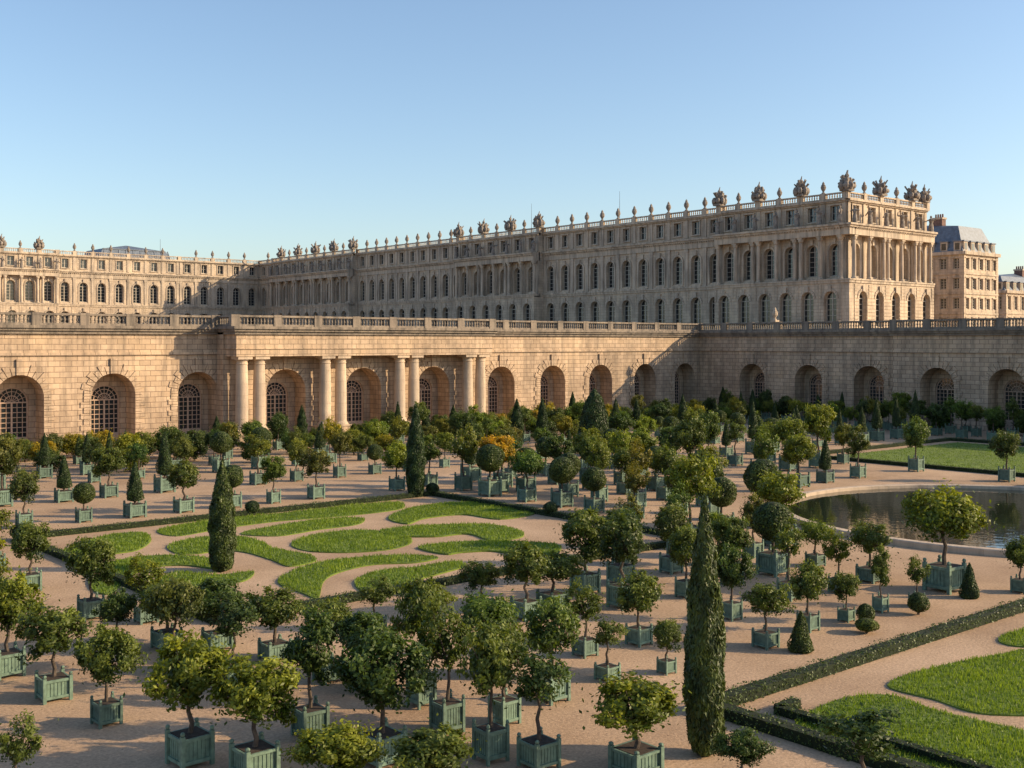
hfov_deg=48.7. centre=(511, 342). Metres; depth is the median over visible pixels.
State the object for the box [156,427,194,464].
orange tree
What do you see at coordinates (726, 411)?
laurel bush
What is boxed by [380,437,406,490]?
orange tree
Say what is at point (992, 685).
lawn scrollwork
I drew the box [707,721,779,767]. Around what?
orange tree
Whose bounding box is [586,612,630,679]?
orange tree
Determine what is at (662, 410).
orange tree
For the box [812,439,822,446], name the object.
orange tree
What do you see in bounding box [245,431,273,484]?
orange tree
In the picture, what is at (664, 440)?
orange tree
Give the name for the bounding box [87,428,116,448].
laurel bush
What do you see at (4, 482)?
ball topiary
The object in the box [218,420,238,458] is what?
orange tree
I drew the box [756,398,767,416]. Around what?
laurel bush
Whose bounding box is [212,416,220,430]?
cypress
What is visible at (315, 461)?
orange tree
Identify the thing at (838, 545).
orange tree
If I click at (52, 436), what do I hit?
laurel bush
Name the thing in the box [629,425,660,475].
orange tree
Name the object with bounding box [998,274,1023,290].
roof
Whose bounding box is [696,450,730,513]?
orange tree
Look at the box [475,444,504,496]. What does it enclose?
ball topiary
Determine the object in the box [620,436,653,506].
orange tree
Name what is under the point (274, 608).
orange tree
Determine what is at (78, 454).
cone topiary
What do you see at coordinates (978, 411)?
orange tree
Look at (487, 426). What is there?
orange tree
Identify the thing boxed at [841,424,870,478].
orange tree
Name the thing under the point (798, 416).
cone topiary
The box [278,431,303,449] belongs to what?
laurel bush
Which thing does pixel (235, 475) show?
ball topiary
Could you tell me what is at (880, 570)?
orange tree
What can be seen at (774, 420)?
ball topiary
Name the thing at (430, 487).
ball topiary
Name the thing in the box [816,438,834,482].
cone topiary
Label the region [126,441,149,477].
orange tree
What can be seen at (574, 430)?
laurel bush
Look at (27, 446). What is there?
laurel bush
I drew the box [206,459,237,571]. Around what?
cypress
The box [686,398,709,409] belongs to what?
laurel bush
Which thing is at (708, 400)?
orange tree
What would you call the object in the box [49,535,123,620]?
orange tree
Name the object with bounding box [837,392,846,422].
cone topiary
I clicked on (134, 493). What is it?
cone topiary
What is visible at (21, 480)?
orange tree
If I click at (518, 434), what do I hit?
orange tree
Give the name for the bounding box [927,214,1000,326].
trim and chimneys
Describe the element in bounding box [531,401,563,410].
laurel bush
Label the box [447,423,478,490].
orange tree
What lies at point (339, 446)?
orange tree
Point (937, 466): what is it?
box hedge
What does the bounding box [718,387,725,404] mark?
cypress
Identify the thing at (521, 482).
ball topiary
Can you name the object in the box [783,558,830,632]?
orange tree
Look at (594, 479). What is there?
ball topiary
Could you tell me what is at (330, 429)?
orange tree
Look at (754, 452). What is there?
cone topiary
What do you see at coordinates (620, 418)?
orange tree
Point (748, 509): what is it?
orange tree
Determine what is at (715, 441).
cone topiary
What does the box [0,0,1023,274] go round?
sky
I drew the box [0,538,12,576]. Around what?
orange tree
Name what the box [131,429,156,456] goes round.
laurel bush
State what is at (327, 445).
cone topiary
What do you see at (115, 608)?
orange tree
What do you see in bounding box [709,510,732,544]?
orange tree
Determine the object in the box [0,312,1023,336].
cornice and balustrade
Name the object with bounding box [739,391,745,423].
cone topiary
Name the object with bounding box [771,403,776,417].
cone topiary
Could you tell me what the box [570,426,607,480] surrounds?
orange tree
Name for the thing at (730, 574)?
orange tree
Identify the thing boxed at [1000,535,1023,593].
orange tree
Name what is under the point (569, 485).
ball topiary
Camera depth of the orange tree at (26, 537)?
54.33 m
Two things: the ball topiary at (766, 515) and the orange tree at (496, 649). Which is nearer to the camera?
the orange tree at (496, 649)
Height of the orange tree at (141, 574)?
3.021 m
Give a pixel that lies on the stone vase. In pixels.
(774, 313)
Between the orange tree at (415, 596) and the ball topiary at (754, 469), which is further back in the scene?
the ball topiary at (754, 469)
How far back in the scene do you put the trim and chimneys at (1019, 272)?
285.24 m
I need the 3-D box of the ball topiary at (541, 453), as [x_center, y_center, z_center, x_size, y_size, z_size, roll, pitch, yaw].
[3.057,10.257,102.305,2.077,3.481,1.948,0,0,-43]
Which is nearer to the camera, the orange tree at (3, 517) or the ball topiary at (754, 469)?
the orange tree at (3, 517)
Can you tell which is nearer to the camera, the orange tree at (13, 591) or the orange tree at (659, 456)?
the orange tree at (13, 591)
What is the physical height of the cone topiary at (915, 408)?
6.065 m
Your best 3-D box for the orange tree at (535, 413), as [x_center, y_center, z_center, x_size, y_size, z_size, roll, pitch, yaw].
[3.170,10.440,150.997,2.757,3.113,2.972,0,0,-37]
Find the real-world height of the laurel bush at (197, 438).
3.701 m
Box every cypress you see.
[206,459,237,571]
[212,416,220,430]
[296,405,307,434]
[405,403,426,496]
[421,415,429,426]
[449,405,455,416]
[509,398,524,444]
[536,398,548,435]
[569,392,575,406]
[632,399,639,428]
[677,393,687,422]
[681,494,726,756]
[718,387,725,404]
[748,389,756,414]
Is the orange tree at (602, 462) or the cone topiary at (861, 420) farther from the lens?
the cone topiary at (861, 420)
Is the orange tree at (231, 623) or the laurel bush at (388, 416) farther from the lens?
the laurel bush at (388, 416)
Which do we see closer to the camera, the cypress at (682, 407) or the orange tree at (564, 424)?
the orange tree at (564, 424)
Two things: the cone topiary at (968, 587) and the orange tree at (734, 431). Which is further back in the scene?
the orange tree at (734, 431)
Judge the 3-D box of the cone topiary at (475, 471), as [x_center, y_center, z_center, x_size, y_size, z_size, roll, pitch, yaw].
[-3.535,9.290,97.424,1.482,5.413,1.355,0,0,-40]
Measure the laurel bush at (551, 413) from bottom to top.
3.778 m
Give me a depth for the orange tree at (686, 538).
53.01 m
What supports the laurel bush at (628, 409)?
on the ground
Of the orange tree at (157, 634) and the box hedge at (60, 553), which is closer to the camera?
the orange tree at (157, 634)
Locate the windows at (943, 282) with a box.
[927,243,994,326]
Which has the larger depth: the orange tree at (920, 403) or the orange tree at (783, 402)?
the orange tree at (783, 402)
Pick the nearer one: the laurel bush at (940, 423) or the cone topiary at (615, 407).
the cone topiary at (615, 407)
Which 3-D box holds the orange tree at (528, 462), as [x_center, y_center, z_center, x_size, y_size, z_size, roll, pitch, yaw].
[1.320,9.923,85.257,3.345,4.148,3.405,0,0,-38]
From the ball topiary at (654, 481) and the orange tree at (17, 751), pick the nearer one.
the orange tree at (17, 751)
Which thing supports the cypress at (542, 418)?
on the ground
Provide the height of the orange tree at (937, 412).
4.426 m
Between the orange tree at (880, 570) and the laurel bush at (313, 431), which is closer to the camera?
the orange tree at (880, 570)
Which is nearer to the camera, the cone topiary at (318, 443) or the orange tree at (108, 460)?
the orange tree at (108, 460)
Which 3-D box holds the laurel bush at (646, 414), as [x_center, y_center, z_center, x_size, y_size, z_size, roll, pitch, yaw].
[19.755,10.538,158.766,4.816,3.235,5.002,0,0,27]
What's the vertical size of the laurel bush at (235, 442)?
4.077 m
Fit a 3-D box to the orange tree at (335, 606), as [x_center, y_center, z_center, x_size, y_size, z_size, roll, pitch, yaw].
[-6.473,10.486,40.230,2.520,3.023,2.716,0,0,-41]
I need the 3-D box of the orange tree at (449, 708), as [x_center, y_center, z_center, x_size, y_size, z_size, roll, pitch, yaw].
[-1.959,9.825,34.941,2.423,4.344,1.999,0,0,18]
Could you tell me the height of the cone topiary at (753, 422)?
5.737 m
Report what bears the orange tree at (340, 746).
on the ground
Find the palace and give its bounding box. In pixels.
[0,170,937,329]
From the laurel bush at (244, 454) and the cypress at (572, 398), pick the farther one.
the cypress at (572, 398)
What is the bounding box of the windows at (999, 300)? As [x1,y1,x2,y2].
[998,283,1022,325]
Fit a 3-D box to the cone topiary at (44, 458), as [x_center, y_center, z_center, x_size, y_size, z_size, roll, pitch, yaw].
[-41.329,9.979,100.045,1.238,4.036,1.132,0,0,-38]
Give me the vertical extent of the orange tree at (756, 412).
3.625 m
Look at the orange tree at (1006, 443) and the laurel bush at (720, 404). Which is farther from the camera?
the laurel bush at (720, 404)
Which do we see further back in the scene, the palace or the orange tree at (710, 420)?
the palace
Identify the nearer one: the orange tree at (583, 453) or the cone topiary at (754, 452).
the orange tree at (583, 453)
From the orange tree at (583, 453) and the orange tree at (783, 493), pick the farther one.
the orange tree at (583, 453)
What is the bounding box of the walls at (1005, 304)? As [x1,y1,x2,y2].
[998,293,1023,325]
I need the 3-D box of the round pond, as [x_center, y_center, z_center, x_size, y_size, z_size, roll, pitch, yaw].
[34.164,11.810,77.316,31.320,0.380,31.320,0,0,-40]
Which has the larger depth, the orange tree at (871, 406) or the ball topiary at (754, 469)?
the orange tree at (871, 406)
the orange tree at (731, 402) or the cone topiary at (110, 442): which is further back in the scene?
the orange tree at (731, 402)
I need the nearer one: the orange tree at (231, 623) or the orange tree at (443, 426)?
the orange tree at (231, 623)
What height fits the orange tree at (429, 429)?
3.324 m
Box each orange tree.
[0,432,29,506]
[0,509,14,569]
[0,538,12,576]
[0,564,59,680]
[0,708,58,767]
[2,518,58,590]
[3,467,45,524]
[8,596,98,704]
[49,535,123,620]
[67,619,151,728]
[75,433,91,468]
[83,436,105,482]
[86,444,136,497]
[90,586,139,643]
[117,552,168,624]
[123,620,259,767]
[124,574,198,647]
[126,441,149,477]
[131,571,209,663]
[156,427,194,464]
[159,458,205,513]
[171,434,196,460]
[180,652,307,767]
[190,572,254,648]
[203,428,220,465]
[207,587,267,680]
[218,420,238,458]
[239,419,268,435]
[243,581,309,659]
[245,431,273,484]
[258,454,294,503]
[265,410,291,449]
[272,605,339,735]
[275,710,394,767]
[282,438,310,481]
[288,425,306,465]
[294,593,352,684]
[296,446,333,499]
[315,415,342,462]
[321,619,448,767]
[326,428,353,477]
[332,605,404,689]
[349,432,376,460]
[354,573,394,626]
[361,713,486,767]
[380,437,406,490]
[387,415,408,451]
[388,566,451,709]
[401,591,473,733]
[404,582,458,624]
[408,400,430,422]
[421,425,438,443]
[423,433,444,484]
[434,418,453,441]
[435,431,454,467]
[444,407,475,448]
[444,587,524,675]
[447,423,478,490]
[452,609,538,766]
[453,556,502,600]
[466,421,485,464]
[467,404,484,443]
[476,434,528,492]
[480,414,493,438]
[486,614,538,725]
[489,417,518,486]
[492,424,522,461]
[494,538,559,620]
[501,437,523,477]
[504,637,578,767]
[508,446,549,502]
[510,407,535,441]
[518,546,592,604]
[520,592,590,705]
[530,426,551,459]
[531,410,537,419]
[539,432,573,484]
[552,505,606,592]
[554,415,575,439]
[554,577,612,658]
[569,398,584,421]
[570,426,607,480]
[574,434,602,488]
[579,666,691,767]
[581,435,617,501]
[586,508,655,610]
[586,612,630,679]
[602,491,650,563]
[602,505,653,581]
[606,408,635,431]
[606,425,637,484]
[611,446,635,494]
[611,566,665,647]
[617,459,651,517]
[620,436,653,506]
[628,395,645,420]
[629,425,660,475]
[633,413,658,434]
[648,402,671,429]
[649,427,680,454]
[649,502,696,574]
[649,615,682,675]
[650,443,682,499]
[654,422,682,468]
[660,472,691,511]
[661,398,672,409]
[661,447,723,528]
[662,479,693,554]
[663,413,713,481]
[663,521,697,598]
[682,407,702,423]
[686,442,728,505]
[692,404,705,412]
[696,408,705,416]
[696,410,725,454]
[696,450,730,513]
[704,397,716,409]
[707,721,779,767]
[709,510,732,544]
[711,514,763,585]
[717,540,761,621]
[720,389,733,402]
[724,418,747,465]
[729,396,740,409]
[732,401,748,424]
[738,492,763,557]
[739,575,797,650]
[747,421,780,459]
[750,466,813,545]
[754,419,775,461]
[755,410,763,423]
[757,389,775,419]
[762,398,776,419]
[767,413,810,471]
[771,514,807,601]
[774,431,822,487]
[779,394,791,420]
[783,398,804,411]
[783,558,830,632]
[793,400,836,468]
[797,517,833,565]
[801,402,809,420]
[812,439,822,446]
[813,698,912,767]
[816,525,855,591]
[826,400,844,425]
[827,403,838,432]
[827,570,865,622]
[832,423,850,463]
[840,518,898,583]
[841,405,859,427]
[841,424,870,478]
[855,399,873,426]
[863,395,880,431]
[868,542,896,613]
[880,399,894,430]
[890,392,911,426]
[890,407,909,429]
[896,478,1004,594]
[899,413,931,471]
[900,553,932,597]
[906,400,928,417]
[920,401,951,435]
[942,395,956,433]
[950,398,975,438]
[960,407,970,431]
[969,403,985,436]
[982,405,1010,439]
[984,428,1021,481]
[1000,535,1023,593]
[1004,396,1021,437]
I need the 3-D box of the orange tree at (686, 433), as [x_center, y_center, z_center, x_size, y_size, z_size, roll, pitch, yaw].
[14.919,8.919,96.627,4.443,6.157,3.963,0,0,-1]
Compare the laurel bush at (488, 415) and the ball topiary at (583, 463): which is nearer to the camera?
the ball topiary at (583, 463)
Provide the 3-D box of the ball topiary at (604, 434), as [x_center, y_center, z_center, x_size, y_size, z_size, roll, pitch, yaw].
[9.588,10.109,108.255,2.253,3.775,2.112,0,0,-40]
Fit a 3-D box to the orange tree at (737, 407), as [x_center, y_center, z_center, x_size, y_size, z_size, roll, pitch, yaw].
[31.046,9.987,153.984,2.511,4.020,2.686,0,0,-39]
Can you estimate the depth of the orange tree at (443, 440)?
108.31 m
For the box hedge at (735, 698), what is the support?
on the ground
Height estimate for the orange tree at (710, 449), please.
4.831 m
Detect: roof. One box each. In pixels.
[927,226,995,253]
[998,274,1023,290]
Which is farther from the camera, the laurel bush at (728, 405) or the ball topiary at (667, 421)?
the laurel bush at (728, 405)
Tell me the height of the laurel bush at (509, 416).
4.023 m
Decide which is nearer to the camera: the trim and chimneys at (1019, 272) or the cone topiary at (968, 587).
the cone topiary at (968, 587)
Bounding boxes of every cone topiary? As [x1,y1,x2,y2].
[36,433,52,478]
[54,455,73,502]
[73,436,81,464]
[80,432,93,474]
[106,431,112,451]
[123,461,146,518]
[153,431,175,492]
[312,424,326,452]
[314,422,328,450]
[391,401,403,441]
[460,419,481,480]
[566,428,571,449]
[610,399,622,431]
[636,409,640,423]
[709,435,719,443]
[712,400,721,424]
[719,421,732,456]
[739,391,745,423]
[745,402,757,453]
[748,396,756,424]
[750,420,769,464]
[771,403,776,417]
[786,610,813,653]
[794,404,800,426]
[815,394,821,406]
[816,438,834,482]
[834,410,842,444]
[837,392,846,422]
[857,406,868,440]
[869,398,884,440]
[890,396,902,438]
[908,390,919,427]
[958,562,979,598]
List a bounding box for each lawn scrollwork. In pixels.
[62,500,561,598]
[794,627,1023,767]
[849,442,1023,472]
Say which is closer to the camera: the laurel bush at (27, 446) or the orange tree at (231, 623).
the orange tree at (231, 623)
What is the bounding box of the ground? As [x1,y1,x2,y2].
[0,415,1023,767]
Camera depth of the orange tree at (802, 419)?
172.18 m
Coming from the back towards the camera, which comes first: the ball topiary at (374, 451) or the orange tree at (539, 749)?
the ball topiary at (374, 451)
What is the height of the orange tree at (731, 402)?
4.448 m
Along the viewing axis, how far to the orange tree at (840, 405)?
159.89 m
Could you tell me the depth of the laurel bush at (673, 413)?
153.81 m
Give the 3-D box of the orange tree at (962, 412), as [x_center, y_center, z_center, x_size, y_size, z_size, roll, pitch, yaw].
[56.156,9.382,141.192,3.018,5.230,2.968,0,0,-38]
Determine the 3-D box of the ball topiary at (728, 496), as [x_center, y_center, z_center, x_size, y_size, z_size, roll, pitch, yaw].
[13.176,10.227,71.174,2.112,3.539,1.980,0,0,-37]
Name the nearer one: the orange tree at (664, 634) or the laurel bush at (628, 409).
the orange tree at (664, 634)
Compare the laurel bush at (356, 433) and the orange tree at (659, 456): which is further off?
the laurel bush at (356, 433)
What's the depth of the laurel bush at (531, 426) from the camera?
143.87 m
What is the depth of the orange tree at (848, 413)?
151.86 m
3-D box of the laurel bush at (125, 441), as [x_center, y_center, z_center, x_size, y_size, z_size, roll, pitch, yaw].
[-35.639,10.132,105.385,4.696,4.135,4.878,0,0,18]
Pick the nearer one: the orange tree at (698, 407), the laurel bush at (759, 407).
the orange tree at (698, 407)
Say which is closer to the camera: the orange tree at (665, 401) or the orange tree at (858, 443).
the orange tree at (858, 443)
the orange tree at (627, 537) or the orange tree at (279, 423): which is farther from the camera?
the orange tree at (279, 423)
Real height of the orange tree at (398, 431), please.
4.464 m
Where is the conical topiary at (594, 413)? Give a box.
[578,389,608,438]
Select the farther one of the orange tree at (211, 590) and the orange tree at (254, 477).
the orange tree at (254, 477)
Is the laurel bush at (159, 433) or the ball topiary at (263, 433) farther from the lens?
the laurel bush at (159, 433)
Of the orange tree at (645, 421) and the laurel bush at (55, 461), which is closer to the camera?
the laurel bush at (55, 461)
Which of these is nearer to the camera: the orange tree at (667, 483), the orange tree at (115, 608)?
the orange tree at (115, 608)
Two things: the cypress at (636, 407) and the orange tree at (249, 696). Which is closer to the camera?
the orange tree at (249, 696)
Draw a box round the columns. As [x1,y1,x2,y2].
[231,354,489,431]
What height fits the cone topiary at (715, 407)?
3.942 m
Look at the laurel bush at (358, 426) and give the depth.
139.12 m
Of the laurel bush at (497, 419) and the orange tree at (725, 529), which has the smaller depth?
the orange tree at (725, 529)
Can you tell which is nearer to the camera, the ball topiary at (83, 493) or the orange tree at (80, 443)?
the ball topiary at (83, 493)
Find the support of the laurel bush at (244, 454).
on the ground
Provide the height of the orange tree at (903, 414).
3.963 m
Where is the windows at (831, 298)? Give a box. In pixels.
[6,206,925,328]
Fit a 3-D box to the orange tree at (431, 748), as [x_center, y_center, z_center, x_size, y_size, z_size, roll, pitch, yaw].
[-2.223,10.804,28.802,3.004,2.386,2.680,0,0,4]
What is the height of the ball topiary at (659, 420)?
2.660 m
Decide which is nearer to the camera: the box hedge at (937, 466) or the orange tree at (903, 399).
the box hedge at (937, 466)
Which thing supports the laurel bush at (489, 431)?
on the ground
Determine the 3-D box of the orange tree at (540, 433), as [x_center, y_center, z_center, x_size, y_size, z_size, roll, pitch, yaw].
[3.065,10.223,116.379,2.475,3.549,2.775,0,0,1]
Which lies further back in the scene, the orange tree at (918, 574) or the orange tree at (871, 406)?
the orange tree at (871, 406)
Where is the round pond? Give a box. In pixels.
[787,484,1023,556]
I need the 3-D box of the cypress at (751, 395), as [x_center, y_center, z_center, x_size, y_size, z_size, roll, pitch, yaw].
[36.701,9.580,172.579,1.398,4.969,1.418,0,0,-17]
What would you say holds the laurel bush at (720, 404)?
on the ground
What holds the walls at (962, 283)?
on the terrace
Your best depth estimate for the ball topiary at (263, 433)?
107.08 m
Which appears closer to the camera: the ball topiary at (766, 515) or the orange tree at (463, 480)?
the ball topiary at (766, 515)
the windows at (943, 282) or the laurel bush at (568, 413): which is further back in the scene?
the windows at (943, 282)
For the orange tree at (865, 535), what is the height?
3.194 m
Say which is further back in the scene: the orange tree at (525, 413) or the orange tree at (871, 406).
the orange tree at (871, 406)
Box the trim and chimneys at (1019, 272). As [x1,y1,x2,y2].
[998,266,1023,325]
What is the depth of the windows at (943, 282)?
244.65 m
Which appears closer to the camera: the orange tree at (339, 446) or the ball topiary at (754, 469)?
the ball topiary at (754, 469)
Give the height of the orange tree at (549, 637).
3.588 m
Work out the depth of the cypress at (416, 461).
87.34 m
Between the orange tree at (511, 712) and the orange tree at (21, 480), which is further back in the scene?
the orange tree at (21, 480)
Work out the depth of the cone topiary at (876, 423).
137.50 m
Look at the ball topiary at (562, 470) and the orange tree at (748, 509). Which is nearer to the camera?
the orange tree at (748, 509)
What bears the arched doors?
attached to the walls at (57, 379)
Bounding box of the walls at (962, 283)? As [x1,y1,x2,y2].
[927,254,997,326]
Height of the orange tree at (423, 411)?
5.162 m
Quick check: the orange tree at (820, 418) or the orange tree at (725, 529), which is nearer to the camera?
the orange tree at (725, 529)
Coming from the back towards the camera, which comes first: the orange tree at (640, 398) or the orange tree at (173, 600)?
the orange tree at (640, 398)
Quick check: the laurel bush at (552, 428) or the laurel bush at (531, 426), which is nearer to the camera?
the laurel bush at (552, 428)
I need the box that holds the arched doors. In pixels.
[0,372,1023,440]
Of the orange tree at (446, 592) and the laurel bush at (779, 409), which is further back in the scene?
the laurel bush at (779, 409)
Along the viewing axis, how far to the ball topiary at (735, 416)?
136.12 m
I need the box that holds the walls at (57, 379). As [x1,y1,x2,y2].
[0,332,1023,446]
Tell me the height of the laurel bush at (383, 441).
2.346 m
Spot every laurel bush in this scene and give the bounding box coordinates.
[17,437,35,461]
[24,439,60,463]
[25,447,66,470]
[37,431,70,452]
[62,431,87,456]
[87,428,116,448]
[107,429,155,472]
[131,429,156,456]
[151,424,183,456]
[181,427,210,460]
[204,419,243,449]
[238,427,276,460]
[271,424,291,440]
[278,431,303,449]
[300,432,314,447]
[309,426,317,438]
[343,428,365,454]
[350,421,363,436]
[355,419,388,445]
[359,418,386,423]
[360,420,391,434]
[375,433,396,451]
[379,410,405,434]
[430,413,449,425]
[440,428,459,438]
[481,411,504,417]
[483,419,503,436]
[488,414,509,427]
[504,406,534,432]
[526,417,536,432]
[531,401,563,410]
[533,417,557,435]
[546,405,566,418]
[551,413,568,432]
[559,402,580,422]
[559,418,578,436]
[605,401,621,410]
[608,408,630,421]
[620,406,632,417]
[640,409,665,423]
[648,399,671,406]
[667,403,689,416]
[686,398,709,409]
[711,402,729,415]
[718,405,732,421]
[721,397,749,420]
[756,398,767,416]
[774,399,791,417]
[929,412,953,428]
[987,418,1006,431]
[1008,409,1023,433]
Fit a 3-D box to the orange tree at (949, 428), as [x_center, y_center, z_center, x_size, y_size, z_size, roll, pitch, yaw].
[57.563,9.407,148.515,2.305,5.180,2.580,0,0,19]
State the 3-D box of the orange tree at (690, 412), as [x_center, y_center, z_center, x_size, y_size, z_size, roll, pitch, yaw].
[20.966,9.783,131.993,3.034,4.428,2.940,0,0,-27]
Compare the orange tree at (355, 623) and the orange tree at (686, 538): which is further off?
the orange tree at (686, 538)
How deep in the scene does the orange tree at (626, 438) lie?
95.12 m
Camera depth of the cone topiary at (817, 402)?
157.35 m
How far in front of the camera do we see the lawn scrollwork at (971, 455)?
118.48 m
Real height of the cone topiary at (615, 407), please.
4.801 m
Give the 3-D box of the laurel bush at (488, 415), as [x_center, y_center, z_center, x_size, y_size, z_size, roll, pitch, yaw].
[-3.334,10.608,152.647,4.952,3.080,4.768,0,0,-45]
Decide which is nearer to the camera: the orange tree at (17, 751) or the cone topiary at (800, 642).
the orange tree at (17, 751)
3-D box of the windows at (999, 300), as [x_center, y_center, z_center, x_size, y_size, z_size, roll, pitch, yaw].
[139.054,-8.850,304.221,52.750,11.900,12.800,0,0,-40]
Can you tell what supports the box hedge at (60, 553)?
on the ground
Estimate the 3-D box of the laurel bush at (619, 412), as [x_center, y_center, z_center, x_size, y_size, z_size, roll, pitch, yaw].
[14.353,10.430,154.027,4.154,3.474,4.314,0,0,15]
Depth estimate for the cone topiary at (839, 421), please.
132.69 m
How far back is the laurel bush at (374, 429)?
126.97 m
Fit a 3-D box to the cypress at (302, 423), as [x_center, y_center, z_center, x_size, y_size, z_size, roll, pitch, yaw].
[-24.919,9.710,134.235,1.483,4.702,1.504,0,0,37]
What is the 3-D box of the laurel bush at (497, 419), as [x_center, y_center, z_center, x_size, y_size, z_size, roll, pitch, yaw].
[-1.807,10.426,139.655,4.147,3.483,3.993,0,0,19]
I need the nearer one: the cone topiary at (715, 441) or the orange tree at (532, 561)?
the orange tree at (532, 561)
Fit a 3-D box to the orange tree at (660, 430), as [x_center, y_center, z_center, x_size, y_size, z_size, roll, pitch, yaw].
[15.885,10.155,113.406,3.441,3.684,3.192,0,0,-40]
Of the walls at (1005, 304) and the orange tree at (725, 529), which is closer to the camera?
the orange tree at (725, 529)
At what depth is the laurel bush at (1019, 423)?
144.41 m
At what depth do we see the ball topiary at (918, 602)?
49.62 m
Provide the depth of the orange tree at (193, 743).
31.86 m
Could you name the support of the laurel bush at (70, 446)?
on the ground
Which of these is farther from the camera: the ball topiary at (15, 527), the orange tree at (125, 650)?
the ball topiary at (15, 527)
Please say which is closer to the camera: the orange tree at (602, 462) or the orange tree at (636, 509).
the orange tree at (636, 509)
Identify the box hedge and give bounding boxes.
[33,490,669,624]
[723,597,1023,767]
[772,696,999,767]
[806,437,1023,476]
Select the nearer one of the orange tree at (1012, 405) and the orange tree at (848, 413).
the orange tree at (1012, 405)
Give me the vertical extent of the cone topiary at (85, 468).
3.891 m
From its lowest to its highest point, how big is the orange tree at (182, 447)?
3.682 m
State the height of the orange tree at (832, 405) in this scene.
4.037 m
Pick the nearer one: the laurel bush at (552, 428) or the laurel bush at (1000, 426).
the laurel bush at (552, 428)
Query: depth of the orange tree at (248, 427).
122.90 m
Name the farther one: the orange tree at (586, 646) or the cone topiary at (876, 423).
the cone topiary at (876, 423)
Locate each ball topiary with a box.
[0,471,5,488]
[9,523,21,535]
[72,482,95,522]
[209,431,232,471]
[225,464,243,507]
[245,500,259,512]
[248,427,271,468]
[366,444,382,474]
[425,483,438,492]
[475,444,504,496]
[516,447,536,490]
[535,437,550,475]
[542,501,557,513]
[548,457,576,507]
[559,453,580,496]
[571,433,587,467]
[580,466,606,511]
[602,428,621,468]
[644,445,664,490]
[654,416,663,436]
[663,416,679,427]
[707,477,736,524]
[716,410,726,431]
[729,412,745,441]
[743,459,782,502]
[752,501,793,577]
[763,418,779,450]
[854,618,879,632]
[856,603,874,618]
[879,406,887,428]
[907,592,930,614]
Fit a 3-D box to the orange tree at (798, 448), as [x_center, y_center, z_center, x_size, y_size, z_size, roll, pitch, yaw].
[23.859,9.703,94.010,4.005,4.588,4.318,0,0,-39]
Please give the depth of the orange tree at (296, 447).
97.44 m
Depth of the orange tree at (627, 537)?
50.91 m
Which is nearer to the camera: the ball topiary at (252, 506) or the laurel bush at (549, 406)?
the ball topiary at (252, 506)
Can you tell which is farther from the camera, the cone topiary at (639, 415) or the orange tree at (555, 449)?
the cone topiary at (639, 415)
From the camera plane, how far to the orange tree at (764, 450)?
90.85 m
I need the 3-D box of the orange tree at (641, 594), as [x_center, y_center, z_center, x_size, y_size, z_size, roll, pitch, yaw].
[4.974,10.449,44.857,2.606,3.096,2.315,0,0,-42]
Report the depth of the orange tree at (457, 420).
122.08 m
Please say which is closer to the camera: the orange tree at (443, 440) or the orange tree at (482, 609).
the orange tree at (482, 609)
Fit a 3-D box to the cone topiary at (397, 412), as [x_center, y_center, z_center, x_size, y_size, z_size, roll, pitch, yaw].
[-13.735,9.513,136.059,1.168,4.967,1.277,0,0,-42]
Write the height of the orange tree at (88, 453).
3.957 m
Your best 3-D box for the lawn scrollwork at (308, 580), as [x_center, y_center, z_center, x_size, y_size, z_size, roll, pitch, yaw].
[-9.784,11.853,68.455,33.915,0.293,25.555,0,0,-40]
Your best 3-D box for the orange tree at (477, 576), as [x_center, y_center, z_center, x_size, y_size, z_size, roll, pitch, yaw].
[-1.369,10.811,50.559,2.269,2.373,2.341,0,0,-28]
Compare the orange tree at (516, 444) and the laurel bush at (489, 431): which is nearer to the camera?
the orange tree at (516, 444)
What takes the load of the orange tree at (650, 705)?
on the ground
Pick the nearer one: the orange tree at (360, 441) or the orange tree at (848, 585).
the orange tree at (848, 585)
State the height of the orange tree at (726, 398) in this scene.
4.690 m
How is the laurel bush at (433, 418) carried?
on the ground
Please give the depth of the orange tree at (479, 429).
110.68 m
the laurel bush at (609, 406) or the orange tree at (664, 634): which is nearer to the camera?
the orange tree at (664, 634)
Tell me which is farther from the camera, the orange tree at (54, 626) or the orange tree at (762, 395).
the orange tree at (762, 395)
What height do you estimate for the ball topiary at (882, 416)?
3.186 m
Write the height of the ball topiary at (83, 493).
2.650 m
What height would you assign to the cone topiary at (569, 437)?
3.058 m
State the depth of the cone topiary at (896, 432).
140.35 m
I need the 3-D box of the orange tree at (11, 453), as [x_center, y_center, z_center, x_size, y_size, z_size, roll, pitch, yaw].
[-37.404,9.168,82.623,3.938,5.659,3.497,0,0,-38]
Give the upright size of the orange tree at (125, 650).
3.281 m
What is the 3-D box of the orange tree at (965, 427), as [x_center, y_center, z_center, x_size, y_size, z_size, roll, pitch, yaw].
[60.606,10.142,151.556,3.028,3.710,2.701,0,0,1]
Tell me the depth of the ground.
47.95 m
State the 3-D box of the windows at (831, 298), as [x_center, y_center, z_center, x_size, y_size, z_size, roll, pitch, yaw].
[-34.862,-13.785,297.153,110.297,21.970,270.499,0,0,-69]
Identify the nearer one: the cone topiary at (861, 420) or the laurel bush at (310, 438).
the laurel bush at (310, 438)
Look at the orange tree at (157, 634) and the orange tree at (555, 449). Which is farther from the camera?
the orange tree at (555, 449)
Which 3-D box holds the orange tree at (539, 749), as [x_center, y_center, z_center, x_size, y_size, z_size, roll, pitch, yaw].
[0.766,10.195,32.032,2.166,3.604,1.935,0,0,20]
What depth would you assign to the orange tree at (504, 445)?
90.25 m
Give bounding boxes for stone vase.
[770,307,778,321]

